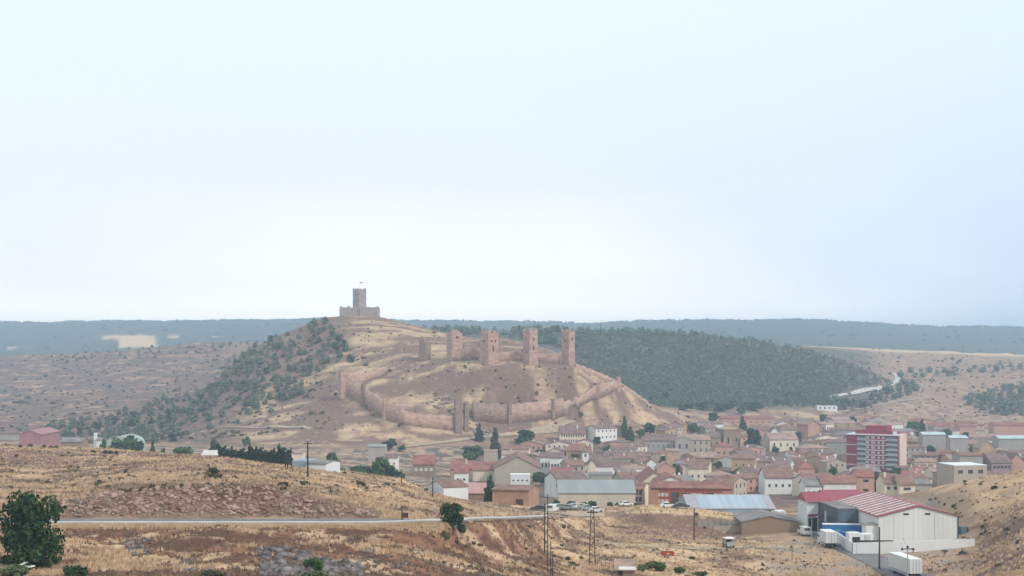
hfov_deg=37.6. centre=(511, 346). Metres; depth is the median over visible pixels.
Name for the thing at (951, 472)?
apartment block
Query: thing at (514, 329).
pine tree
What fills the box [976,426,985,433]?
house
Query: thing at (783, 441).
house
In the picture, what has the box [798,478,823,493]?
house
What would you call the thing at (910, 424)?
tree
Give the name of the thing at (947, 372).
pine tree
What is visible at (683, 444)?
convent
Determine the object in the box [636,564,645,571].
shrub
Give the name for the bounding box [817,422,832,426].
house
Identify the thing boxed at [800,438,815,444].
house
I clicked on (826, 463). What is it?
house
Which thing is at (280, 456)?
cypress tree
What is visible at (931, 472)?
house
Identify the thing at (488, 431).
pale rubble
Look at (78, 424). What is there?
pine tree
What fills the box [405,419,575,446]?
castle path
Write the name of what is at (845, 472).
house
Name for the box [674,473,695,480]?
house
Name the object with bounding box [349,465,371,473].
tree
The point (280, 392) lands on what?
pine tree
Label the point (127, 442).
tree
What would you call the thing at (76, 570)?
shrub
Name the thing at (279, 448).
cypress tree
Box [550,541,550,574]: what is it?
fence post
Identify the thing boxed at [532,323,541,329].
pine tree
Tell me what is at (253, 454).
cypress tree
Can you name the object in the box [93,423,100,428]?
pine tree
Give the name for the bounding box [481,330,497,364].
castle tower
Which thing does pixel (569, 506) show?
parked car
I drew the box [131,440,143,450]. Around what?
tree
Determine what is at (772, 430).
house
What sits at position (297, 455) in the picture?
farm building
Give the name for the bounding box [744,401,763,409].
tree
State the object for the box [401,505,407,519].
sign post
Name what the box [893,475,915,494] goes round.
house
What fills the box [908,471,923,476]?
house
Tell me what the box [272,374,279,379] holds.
pine tree
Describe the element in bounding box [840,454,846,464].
house
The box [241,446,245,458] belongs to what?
cypress tree
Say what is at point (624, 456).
house
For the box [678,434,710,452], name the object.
house
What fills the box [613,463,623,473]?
house
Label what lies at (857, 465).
house
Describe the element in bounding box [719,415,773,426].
barrack
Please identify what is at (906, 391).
pine tree
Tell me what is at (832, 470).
tree
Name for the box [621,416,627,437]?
conifer tree
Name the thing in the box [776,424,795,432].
house
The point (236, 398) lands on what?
pine tree
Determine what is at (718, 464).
tree
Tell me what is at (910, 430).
house
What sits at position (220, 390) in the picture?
pine tree
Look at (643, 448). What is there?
house
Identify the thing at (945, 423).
house
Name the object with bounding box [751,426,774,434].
house
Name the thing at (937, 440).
shed
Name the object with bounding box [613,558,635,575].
shed
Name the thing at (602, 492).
hall
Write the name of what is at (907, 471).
house
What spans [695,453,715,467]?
house
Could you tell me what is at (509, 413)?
wall turret
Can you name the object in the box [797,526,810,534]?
delivery van
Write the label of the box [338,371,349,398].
wall turret
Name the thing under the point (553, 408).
wall turret
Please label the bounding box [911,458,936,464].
house
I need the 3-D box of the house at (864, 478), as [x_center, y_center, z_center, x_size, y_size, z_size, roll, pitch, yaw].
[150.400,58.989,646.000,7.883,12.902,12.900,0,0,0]
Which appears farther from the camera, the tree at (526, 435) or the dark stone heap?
the tree at (526, 435)
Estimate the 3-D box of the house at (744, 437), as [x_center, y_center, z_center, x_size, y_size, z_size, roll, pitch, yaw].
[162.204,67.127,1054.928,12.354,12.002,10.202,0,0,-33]
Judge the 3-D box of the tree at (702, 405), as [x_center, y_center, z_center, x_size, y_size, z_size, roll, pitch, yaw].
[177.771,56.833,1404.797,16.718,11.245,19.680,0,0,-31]
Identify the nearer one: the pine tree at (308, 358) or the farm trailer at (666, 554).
the farm trailer at (666, 554)
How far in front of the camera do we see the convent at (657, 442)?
985.71 m
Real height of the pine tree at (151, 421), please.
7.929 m
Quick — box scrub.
[0,321,1023,572]
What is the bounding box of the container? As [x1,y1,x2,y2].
[959,526,968,533]
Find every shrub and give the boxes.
[0,555,13,564]
[0,563,31,575]
[35,560,53,568]
[62,565,88,575]
[200,569,225,575]
[208,467,219,473]
[301,570,327,575]
[303,557,323,570]
[456,523,466,532]
[588,501,597,505]
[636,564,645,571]
[645,561,666,570]
[674,566,685,573]
[692,571,708,575]
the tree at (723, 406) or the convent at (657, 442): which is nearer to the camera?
the convent at (657, 442)
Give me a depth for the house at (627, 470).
727.46 m
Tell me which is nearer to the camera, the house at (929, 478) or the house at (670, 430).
the house at (929, 478)
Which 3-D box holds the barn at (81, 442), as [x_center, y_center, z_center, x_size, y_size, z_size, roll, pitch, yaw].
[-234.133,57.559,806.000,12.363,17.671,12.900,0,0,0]
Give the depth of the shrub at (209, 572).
170.09 m
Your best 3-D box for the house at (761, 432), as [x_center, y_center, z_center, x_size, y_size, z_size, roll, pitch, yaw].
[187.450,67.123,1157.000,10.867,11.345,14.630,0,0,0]
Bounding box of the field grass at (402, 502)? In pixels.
[0,443,1023,575]
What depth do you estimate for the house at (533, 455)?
863.08 m
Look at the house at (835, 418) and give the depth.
1314.42 m
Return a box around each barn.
[18,427,59,445]
[60,437,88,447]
[201,450,217,456]
[292,459,340,472]
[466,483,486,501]
[732,509,798,534]
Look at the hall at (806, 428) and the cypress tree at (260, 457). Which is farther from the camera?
the hall at (806, 428)
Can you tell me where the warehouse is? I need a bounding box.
[796,489,959,540]
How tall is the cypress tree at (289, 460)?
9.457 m
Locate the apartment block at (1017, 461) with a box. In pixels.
[995,450,1023,471]
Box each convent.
[644,434,677,451]
[674,436,690,455]
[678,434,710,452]
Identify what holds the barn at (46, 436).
on the ground at (22, 342)
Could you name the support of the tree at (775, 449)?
on the ground at (22, 342)
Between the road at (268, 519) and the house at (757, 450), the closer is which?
the road at (268, 519)
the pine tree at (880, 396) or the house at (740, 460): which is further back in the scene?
the pine tree at (880, 396)
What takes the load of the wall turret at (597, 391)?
on the ground at (22, 342)
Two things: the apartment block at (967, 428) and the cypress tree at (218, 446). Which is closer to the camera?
the cypress tree at (218, 446)
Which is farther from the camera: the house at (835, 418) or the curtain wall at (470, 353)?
the house at (835, 418)
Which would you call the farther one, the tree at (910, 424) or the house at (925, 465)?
the tree at (910, 424)
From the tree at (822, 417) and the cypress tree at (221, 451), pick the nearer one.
the cypress tree at (221, 451)
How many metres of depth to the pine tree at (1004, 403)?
1584.00 m
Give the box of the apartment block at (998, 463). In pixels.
[982,453,1012,474]
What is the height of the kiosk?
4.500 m
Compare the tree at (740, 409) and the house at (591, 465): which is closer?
the house at (591, 465)
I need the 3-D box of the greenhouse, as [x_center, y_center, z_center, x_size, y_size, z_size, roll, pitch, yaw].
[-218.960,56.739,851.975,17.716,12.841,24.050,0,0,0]
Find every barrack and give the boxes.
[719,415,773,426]
[988,422,1023,434]
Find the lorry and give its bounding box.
[771,510,785,513]
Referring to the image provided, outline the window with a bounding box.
[571,454,578,457]
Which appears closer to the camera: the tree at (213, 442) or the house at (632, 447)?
the tree at (213, 442)
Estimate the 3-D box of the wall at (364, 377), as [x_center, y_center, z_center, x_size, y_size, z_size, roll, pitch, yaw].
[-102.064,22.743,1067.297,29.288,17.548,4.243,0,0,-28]
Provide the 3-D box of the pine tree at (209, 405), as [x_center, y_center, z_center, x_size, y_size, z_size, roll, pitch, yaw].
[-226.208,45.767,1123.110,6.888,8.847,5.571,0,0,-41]
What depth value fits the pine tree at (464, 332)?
1718.76 m
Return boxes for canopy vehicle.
[722,537,734,547]
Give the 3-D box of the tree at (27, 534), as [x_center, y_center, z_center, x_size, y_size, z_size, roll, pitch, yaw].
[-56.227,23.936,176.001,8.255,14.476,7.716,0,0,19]
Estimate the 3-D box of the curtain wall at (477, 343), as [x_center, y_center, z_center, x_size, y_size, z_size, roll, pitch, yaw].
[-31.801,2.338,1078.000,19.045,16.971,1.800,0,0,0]
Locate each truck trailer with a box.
[822,523,861,536]
[888,552,921,575]
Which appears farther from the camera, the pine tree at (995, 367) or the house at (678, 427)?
the pine tree at (995, 367)
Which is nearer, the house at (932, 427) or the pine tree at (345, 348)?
the pine tree at (345, 348)
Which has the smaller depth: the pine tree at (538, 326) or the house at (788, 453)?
the house at (788, 453)
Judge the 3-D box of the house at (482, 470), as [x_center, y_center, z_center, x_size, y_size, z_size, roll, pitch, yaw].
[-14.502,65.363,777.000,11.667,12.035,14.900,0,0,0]
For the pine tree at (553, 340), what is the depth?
1660.60 m
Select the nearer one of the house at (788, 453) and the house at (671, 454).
the house at (671, 454)
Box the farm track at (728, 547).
[596,542,824,549]
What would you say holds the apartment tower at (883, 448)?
on the ground at (22, 342)
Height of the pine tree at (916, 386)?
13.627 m
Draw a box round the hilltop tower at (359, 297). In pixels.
[353,288,365,315]
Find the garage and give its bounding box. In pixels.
[914,479,932,491]
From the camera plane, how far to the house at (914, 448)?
969.75 m
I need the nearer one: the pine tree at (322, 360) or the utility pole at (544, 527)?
the utility pole at (544, 527)
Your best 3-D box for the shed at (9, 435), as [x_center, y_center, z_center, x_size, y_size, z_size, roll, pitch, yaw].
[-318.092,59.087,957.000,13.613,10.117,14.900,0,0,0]
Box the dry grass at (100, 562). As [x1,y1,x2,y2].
[0,491,1023,575]
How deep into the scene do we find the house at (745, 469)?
726.61 m
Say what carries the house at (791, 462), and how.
on the ground at (22, 342)
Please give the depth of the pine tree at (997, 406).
1555.60 m
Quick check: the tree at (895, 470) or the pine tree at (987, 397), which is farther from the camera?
the pine tree at (987, 397)
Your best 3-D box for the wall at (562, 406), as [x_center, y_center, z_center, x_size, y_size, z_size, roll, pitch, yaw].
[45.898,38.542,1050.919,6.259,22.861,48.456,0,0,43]
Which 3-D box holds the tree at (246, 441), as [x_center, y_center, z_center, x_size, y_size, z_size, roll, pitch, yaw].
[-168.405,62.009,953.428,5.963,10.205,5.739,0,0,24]
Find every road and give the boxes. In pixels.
[2,516,599,523]
[829,373,900,397]
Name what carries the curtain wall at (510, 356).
on the ground at (22, 342)
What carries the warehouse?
on the ground at (22, 342)
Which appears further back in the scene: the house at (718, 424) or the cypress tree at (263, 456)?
the house at (718, 424)
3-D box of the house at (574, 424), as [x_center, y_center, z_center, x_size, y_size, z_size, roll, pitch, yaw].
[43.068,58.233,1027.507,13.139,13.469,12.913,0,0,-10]
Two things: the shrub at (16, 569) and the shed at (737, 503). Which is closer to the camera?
the shrub at (16, 569)
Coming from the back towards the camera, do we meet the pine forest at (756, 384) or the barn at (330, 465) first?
the pine forest at (756, 384)
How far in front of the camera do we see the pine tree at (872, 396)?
1543.87 m
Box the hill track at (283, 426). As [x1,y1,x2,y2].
[201,425,312,431]
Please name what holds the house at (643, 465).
on the ground at (22, 342)
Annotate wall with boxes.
[340,306,379,316]
[347,376,360,402]
[350,366,386,383]
[364,388,381,415]
[386,403,453,430]
[461,346,480,361]
[462,338,480,348]
[472,402,506,423]
[498,338,554,353]
[498,351,522,360]
[512,400,551,422]
[538,351,561,363]
[555,385,595,418]
[575,363,621,386]
[577,369,598,384]
[599,380,617,397]
[622,384,647,403]
[697,519,738,532]
[836,531,974,553]
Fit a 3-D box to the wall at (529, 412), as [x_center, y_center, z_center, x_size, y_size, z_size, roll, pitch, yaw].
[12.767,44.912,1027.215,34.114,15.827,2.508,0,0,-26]
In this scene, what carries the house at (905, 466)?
on the ground at (22, 342)
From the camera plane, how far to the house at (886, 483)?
562.35 m
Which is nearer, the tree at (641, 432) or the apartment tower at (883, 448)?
the apartment tower at (883, 448)
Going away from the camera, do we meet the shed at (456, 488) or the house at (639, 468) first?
the shed at (456, 488)
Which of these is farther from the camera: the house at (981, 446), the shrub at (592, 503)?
the house at (981, 446)
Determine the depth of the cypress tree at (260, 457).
475.31 m
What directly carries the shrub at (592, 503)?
on the ground at (22, 342)
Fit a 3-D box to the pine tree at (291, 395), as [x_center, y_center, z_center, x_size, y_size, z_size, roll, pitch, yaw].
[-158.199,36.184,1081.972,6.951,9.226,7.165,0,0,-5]
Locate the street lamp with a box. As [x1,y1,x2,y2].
[811,516,818,552]
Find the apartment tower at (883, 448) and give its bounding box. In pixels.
[846,425,906,472]
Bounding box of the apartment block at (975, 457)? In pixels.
[951,452,983,463]
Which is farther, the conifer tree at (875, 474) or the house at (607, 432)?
the house at (607, 432)
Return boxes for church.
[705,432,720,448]
[716,426,741,449]
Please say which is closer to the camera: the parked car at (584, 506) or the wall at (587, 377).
the parked car at (584, 506)
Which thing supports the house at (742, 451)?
on the ground at (22, 342)
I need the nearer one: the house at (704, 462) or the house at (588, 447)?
the house at (704, 462)
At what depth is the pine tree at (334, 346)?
1156.00 m
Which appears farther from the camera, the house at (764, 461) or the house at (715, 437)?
the house at (715, 437)
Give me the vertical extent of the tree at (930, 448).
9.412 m
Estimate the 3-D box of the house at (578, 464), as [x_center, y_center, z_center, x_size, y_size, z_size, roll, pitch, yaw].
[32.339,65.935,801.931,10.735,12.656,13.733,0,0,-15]
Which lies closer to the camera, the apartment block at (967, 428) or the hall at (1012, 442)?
the hall at (1012, 442)
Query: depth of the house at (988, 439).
1087.59 m
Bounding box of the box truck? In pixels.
[817,529,836,546]
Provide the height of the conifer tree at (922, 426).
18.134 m
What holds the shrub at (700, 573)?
on the ground at (22, 342)
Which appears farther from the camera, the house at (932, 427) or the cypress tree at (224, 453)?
the house at (932, 427)
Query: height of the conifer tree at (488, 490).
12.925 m
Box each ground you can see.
[0,316,1023,575]
[519,509,604,516]
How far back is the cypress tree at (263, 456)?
473.59 m
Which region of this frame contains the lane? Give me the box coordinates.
[842,398,917,411]
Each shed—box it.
[0,431,22,440]
[367,444,387,461]
[428,479,468,499]
[491,484,539,505]
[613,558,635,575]
[678,494,775,513]
[918,432,945,451]
[946,435,967,451]
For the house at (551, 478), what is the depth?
615.05 m
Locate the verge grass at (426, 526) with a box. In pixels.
[0,521,451,533]
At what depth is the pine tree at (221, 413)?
1074.76 m
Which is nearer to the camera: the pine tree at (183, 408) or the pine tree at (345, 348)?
the pine tree at (345, 348)
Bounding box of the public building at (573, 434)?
[558,424,585,442]
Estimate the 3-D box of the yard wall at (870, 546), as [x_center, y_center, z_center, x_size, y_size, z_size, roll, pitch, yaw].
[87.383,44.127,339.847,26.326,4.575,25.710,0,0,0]
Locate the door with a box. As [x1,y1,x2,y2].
[516,499,522,505]
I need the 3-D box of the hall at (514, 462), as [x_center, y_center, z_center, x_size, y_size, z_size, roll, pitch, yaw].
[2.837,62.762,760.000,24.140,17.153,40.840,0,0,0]
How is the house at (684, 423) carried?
on the ground at (22, 342)
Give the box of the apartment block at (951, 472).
[937,462,986,485]
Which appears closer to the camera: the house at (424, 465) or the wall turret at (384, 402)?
the house at (424, 465)
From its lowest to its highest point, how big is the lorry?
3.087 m
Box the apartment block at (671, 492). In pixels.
[649,479,732,504]
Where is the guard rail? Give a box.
[0,515,546,523]
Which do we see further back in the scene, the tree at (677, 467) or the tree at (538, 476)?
the tree at (677, 467)
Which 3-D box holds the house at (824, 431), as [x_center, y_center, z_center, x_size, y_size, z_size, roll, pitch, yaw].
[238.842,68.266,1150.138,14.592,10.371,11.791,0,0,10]
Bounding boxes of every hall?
[493,451,541,484]
[556,480,635,508]
[588,472,613,479]
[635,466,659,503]
[795,419,819,440]
[992,435,1023,451]
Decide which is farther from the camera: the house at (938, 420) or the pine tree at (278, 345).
the house at (938, 420)
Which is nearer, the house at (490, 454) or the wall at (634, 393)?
the house at (490, 454)
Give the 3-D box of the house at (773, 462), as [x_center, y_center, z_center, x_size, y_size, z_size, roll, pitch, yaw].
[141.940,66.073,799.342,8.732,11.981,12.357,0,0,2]
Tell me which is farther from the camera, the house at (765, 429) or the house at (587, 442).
the house at (765, 429)
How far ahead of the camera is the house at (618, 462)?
818.34 m
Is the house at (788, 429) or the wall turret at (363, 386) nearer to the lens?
the wall turret at (363, 386)
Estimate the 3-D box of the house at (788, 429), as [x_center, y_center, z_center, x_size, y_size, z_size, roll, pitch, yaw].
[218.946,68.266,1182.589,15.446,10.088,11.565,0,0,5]
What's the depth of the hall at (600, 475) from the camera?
640.00 m
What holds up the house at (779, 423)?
on the ground at (22, 342)
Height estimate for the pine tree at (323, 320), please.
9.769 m
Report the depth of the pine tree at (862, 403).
1501.90 m
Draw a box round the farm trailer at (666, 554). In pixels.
[661,551,676,557]
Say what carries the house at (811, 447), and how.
on the ground at (22, 342)
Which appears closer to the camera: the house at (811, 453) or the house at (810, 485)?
the house at (810, 485)
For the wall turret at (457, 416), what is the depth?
993.45 m
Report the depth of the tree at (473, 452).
916.17 m
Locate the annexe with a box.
[510,473,529,484]
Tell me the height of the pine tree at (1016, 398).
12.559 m
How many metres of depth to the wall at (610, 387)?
1080.00 m
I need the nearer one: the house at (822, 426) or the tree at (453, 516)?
the tree at (453, 516)
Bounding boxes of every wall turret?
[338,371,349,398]
[361,384,365,404]
[382,400,387,420]
[454,398,461,433]
[463,401,468,432]
[506,402,511,424]
[551,399,554,418]
[594,383,598,399]
[616,376,620,391]
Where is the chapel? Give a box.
[94,433,105,447]
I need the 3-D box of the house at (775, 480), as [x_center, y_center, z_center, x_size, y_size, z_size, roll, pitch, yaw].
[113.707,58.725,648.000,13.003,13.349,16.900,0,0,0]
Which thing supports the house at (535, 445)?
on the ground at (22, 342)
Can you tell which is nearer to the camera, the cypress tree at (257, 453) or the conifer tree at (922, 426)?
the cypress tree at (257, 453)
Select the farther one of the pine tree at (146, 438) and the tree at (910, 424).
the tree at (910, 424)
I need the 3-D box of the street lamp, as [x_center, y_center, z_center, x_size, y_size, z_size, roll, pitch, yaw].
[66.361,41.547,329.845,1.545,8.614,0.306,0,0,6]
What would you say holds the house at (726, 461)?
on the ground at (22, 342)
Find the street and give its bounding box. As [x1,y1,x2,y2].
[791,516,933,575]
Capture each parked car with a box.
[530,505,545,509]
[546,504,558,511]
[559,504,574,509]
[579,504,591,509]
[588,506,603,511]
[618,501,633,505]
[660,502,673,507]
[674,502,689,507]
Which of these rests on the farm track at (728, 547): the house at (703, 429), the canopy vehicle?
the canopy vehicle
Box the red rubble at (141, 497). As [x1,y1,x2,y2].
[60,482,378,516]
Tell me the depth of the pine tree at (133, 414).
1162.37 m
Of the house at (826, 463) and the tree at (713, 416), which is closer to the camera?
the house at (826, 463)
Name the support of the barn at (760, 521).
on the ground at (22, 342)
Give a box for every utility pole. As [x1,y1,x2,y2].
[285,448,293,469]
[303,439,312,477]
[544,503,544,552]
[547,494,547,571]
[587,507,597,565]
[693,508,697,540]
[878,527,879,568]
[901,539,913,575]
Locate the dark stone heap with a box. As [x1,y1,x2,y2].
[124,537,451,575]
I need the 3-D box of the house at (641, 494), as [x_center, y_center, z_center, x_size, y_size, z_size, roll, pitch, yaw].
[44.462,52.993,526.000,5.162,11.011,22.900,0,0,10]
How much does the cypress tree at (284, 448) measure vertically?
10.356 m
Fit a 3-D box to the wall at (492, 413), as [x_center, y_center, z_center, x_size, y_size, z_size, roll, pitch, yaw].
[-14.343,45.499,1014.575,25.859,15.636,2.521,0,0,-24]
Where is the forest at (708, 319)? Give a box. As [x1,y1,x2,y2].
[0,317,1023,351]
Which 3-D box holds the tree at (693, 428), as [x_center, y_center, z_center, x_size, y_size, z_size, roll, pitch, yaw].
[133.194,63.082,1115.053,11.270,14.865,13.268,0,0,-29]
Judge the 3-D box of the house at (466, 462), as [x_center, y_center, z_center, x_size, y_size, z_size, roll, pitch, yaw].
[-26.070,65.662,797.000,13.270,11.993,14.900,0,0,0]
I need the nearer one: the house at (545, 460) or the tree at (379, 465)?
the tree at (379, 465)
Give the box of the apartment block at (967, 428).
[954,424,976,434]
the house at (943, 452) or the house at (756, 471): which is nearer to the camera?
the house at (756, 471)
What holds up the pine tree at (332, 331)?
on the ground at (22, 342)
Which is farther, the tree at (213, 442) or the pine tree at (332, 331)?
the pine tree at (332, 331)
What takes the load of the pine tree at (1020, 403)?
on the ground at (22, 342)
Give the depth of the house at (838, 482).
590.20 m
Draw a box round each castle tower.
[419,338,430,360]
[447,329,461,360]
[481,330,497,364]
[523,328,537,364]
[561,329,574,365]
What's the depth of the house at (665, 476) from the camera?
549.47 m
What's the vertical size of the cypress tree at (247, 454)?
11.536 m
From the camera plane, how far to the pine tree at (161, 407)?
1207.09 m
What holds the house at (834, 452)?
on the ground at (22, 342)
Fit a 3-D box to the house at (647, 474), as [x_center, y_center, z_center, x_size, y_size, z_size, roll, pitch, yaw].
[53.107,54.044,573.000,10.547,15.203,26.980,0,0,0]
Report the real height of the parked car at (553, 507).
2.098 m
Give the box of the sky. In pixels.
[0,0,1023,326]
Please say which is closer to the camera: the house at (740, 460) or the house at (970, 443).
the house at (740, 460)
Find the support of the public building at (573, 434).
on the ground at (22, 342)
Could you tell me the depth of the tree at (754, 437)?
1030.67 m
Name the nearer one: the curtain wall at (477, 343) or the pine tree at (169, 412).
the curtain wall at (477, 343)
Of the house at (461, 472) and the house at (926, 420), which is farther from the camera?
the house at (926, 420)
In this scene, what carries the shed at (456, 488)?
on the ground at (22, 342)
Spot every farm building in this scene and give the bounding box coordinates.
[290,451,304,459]
[827,420,855,426]
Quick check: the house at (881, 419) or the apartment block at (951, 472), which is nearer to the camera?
the apartment block at (951, 472)
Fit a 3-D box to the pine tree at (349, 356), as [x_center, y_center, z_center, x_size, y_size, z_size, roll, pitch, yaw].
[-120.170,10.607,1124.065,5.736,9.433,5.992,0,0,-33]
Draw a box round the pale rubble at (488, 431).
[60,351,572,515]
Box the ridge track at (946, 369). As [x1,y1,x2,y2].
[893,364,1023,372]
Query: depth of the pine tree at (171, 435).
999.29 m
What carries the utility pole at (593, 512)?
on the ground at (22, 342)
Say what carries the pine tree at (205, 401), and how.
on the ground at (22, 342)
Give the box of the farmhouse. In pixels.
[815,406,836,412]
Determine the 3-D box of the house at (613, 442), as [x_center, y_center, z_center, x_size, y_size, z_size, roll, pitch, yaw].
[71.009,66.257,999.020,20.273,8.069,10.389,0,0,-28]
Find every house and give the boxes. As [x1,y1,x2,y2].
[384,453,399,470]
[412,455,436,476]
[450,459,474,478]
[454,466,468,482]
[472,461,494,481]
[484,449,497,461]
[501,449,528,458]
[502,444,530,450]
[520,439,544,452]
[525,451,539,457]
[539,452,549,474]
[544,471,587,497]
[545,439,571,450]
[546,446,565,455]
[549,452,563,468]
[549,465,576,471]
[560,458,585,475]
[565,422,585,425]
[565,446,591,455]
[567,443,587,459]
[575,438,592,452]
[581,449,588,475]
[586,423,616,441]
[586,458,596,475]
[594,456,613,472]
[603,440,634,447]
[603,449,627,455]
[609,444,639,450]
[612,453,635,463]
[612,470,639,479]
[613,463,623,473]
[614,421,640,435]
[614,460,630,464]
[614,469,635,473]
[616,477,636,481]
[620,464,645,471]
[621,443,646,451]
[623,462,646,466]
[627,450,651,457]
[632,458,658,464]
[634,482,648,504]
[644,458,655,469]
[652,450,664,460]
[653,471,683,480]
[654,423,682,433]
[654,461,675,474]
[656,427,677,433]
[664,448,679,464]
[671,420,693,433]
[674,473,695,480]
[682,458,711,474]
[683,451,720,458]
[685,462,708,480]
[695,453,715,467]
[696,421,723,427]
[697,424,717,433]
[705,470,729,478]
[712,442,733,457]
[712,475,747,493]
[716,456,731,467]
[725,472,758,491]
[730,449,756,455]
[731,454,756,470]
[736,445,763,454]
[736,465,759,473]
[741,433,747,445]
[741,444,764,454]
[747,469,759,474]
[750,425,770,427]
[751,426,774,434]
[752,426,763,438]
[757,453,770,460]
[758,467,794,493]
[760,457,783,465]
[761,465,791,467]
[763,433,798,450]
[768,427,778,432]
[770,459,788,464]
[775,421,788,427]
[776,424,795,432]
[780,427,796,432]
[784,458,794,468]
[785,450,795,457]
[789,457,805,464]
[790,418,808,426]
[791,471,832,495]
[792,460,815,473]
[795,445,828,449]
[795,449,823,457]
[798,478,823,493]
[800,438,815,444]
[806,449,833,457]
[806,453,836,472]
[808,434,837,439]
[813,438,834,446]
[816,475,856,489]
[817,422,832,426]
[819,456,845,472]
[820,424,825,429]
[820,429,834,433]
[824,416,850,421]
[825,433,844,438]
[825,439,846,454]
[827,427,835,432]
[827,449,836,456]
[834,470,851,474]
[835,426,859,433]
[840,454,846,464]
[850,465,880,473]
[850,469,874,491]
[853,464,876,466]
[855,422,875,426]
[860,419,881,424]
[864,415,889,421]
[875,472,896,495]
[878,421,903,428]
[892,428,913,434]
[893,464,914,469]
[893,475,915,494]
[899,469,921,473]
[905,465,927,469]
[907,437,918,444]
[907,444,926,457]
[908,418,931,423]
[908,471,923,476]
[911,450,938,460]
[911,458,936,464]
[912,421,928,431]
[913,463,937,466]
[913,475,934,484]
[923,465,936,485]
[928,423,947,430]
[929,422,952,425]
[932,418,945,421]
[934,428,959,434]
[938,449,957,461]
[940,454,951,461]
[955,421,977,425]
[967,432,993,439]
[968,440,977,451]
[970,437,991,442]
[972,440,996,453]
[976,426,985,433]
[977,422,988,426]
[993,449,1017,453]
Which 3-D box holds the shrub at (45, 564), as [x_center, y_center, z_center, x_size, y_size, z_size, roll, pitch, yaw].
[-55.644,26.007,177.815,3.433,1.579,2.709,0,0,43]
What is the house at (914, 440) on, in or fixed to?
on the ground at (22, 342)
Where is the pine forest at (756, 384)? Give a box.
[46,317,1023,442]
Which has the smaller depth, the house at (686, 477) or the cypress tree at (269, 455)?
the cypress tree at (269, 455)
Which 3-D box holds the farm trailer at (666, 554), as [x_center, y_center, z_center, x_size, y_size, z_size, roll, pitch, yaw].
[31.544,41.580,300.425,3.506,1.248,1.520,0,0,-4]
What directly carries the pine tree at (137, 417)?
on the ground at (22, 342)
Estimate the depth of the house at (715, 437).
1000.00 m
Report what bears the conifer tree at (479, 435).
on the ground at (22, 342)
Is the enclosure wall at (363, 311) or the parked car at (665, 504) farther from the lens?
the enclosure wall at (363, 311)
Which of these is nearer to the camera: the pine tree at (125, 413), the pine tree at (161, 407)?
the pine tree at (125, 413)
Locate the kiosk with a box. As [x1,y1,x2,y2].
[846,532,873,549]
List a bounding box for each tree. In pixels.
[0,489,66,567]
[58,420,65,426]
[62,428,70,436]
[68,417,76,423]
[73,421,82,427]
[78,417,87,423]
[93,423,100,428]
[99,438,106,447]
[108,416,118,423]
[108,435,137,449]
[121,409,128,415]
[127,419,135,426]
[128,411,136,417]
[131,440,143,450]
[132,416,141,422]
[143,434,149,441]
[147,409,155,416]
[147,418,154,423]
[150,432,160,439]
[150,441,155,451]
[157,404,163,409]
[157,413,163,420]
[160,432,166,438]
[165,409,174,415]
[168,433,176,440]
[171,424,179,431]
[172,405,180,412]
[173,446,193,454]
[179,405,185,412]
[187,414,198,421]
[200,397,207,403]
[204,402,212,408]
[204,412,212,419]
[206,422,214,428]
[208,439,217,449]
[216,442,220,456]
[217,386,224,392]
[217,409,226,416]
[218,447,222,456]
[220,381,227,386]
[221,445,226,456]
[231,449,236,457]
[232,395,238,401]
[236,380,245,387]
[237,362,245,369]
[237,384,243,390]
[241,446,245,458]
[242,436,250,445]
[244,368,252,373]
[244,407,252,414]
[245,443,251,459]
[251,445,257,460]
[252,401,260,408]
[253,379,261,387]
[254,449,259,460]
[258,445,263,460]
[259,450,266,461]
[264,450,272,461]
[266,392,273,399]
[268,448,275,463]
[269,352,277,358]
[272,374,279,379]
[273,450,277,463]
[275,342,281,348]
[275,389,282,397]
[277,443,281,463]
[278,447,282,463]
[279,391,287,399]
[281,447,287,463]
[283,447,291,464]
[285,364,292,369]
[288,390,295,398]
[292,363,299,370]
[305,355,312,360]
[314,327,322,332]
[319,357,325,362]
[322,316,328,322]
[326,453,340,462]
[328,329,335,335]
[331,341,338,349]
[335,334,343,341]
[337,350,343,357]
[342,344,348,350]
[347,354,355,361]
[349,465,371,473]
[371,456,389,475]
[381,438,396,448]
[385,465,404,478]
[397,445,405,451]
[438,502,464,525]
[445,324,451,331]
[459,328,467,335]
[459,445,483,459]
[470,325,476,331]
[474,423,484,441]
[484,473,494,501]
[490,427,502,457]
[510,326,519,333]
[514,429,534,442]
[531,471,545,482]
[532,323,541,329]
[541,335,548,342]
[543,327,550,334]
[549,337,557,343]
[552,324,560,331]
[578,330,584,336]
[593,437,601,443]
[603,445,610,450]
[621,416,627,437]
[625,426,634,440]
[635,428,645,437]
[644,422,655,433]
[672,464,681,474]
[677,403,694,409]
[687,421,700,432]
[694,401,711,408]
[707,412,718,420]
[713,403,732,410]
[713,461,722,468]
[736,406,745,414]
[739,416,747,430]
[743,427,761,444]
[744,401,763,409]
[771,446,779,453]
[819,414,825,421]
[828,466,837,474]
[841,402,847,409]
[859,401,866,407]
[868,393,875,399]
[874,471,878,491]
[876,393,883,400]
[881,386,891,393]
[890,467,903,473]
[891,392,897,398]
[895,385,901,390]
[895,390,903,397]
[903,388,911,394]
[906,421,913,428]
[907,366,913,372]
[912,384,919,390]
[912,421,920,431]
[919,418,925,430]
[924,366,932,372]
[927,445,935,451]
[939,428,951,435]
[945,370,951,375]
[966,398,973,404]
[978,400,986,406]
[984,394,992,400]
[992,365,999,370]
[994,404,1001,410]
[1000,400,1006,406]
[1001,383,1010,389]
[1007,392,1015,398]
[1008,399,1015,405]
[1013,394,1021,400]
[1015,400,1023,407]
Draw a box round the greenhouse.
[106,434,144,450]
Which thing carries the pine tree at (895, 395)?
on the ground at (22, 342)

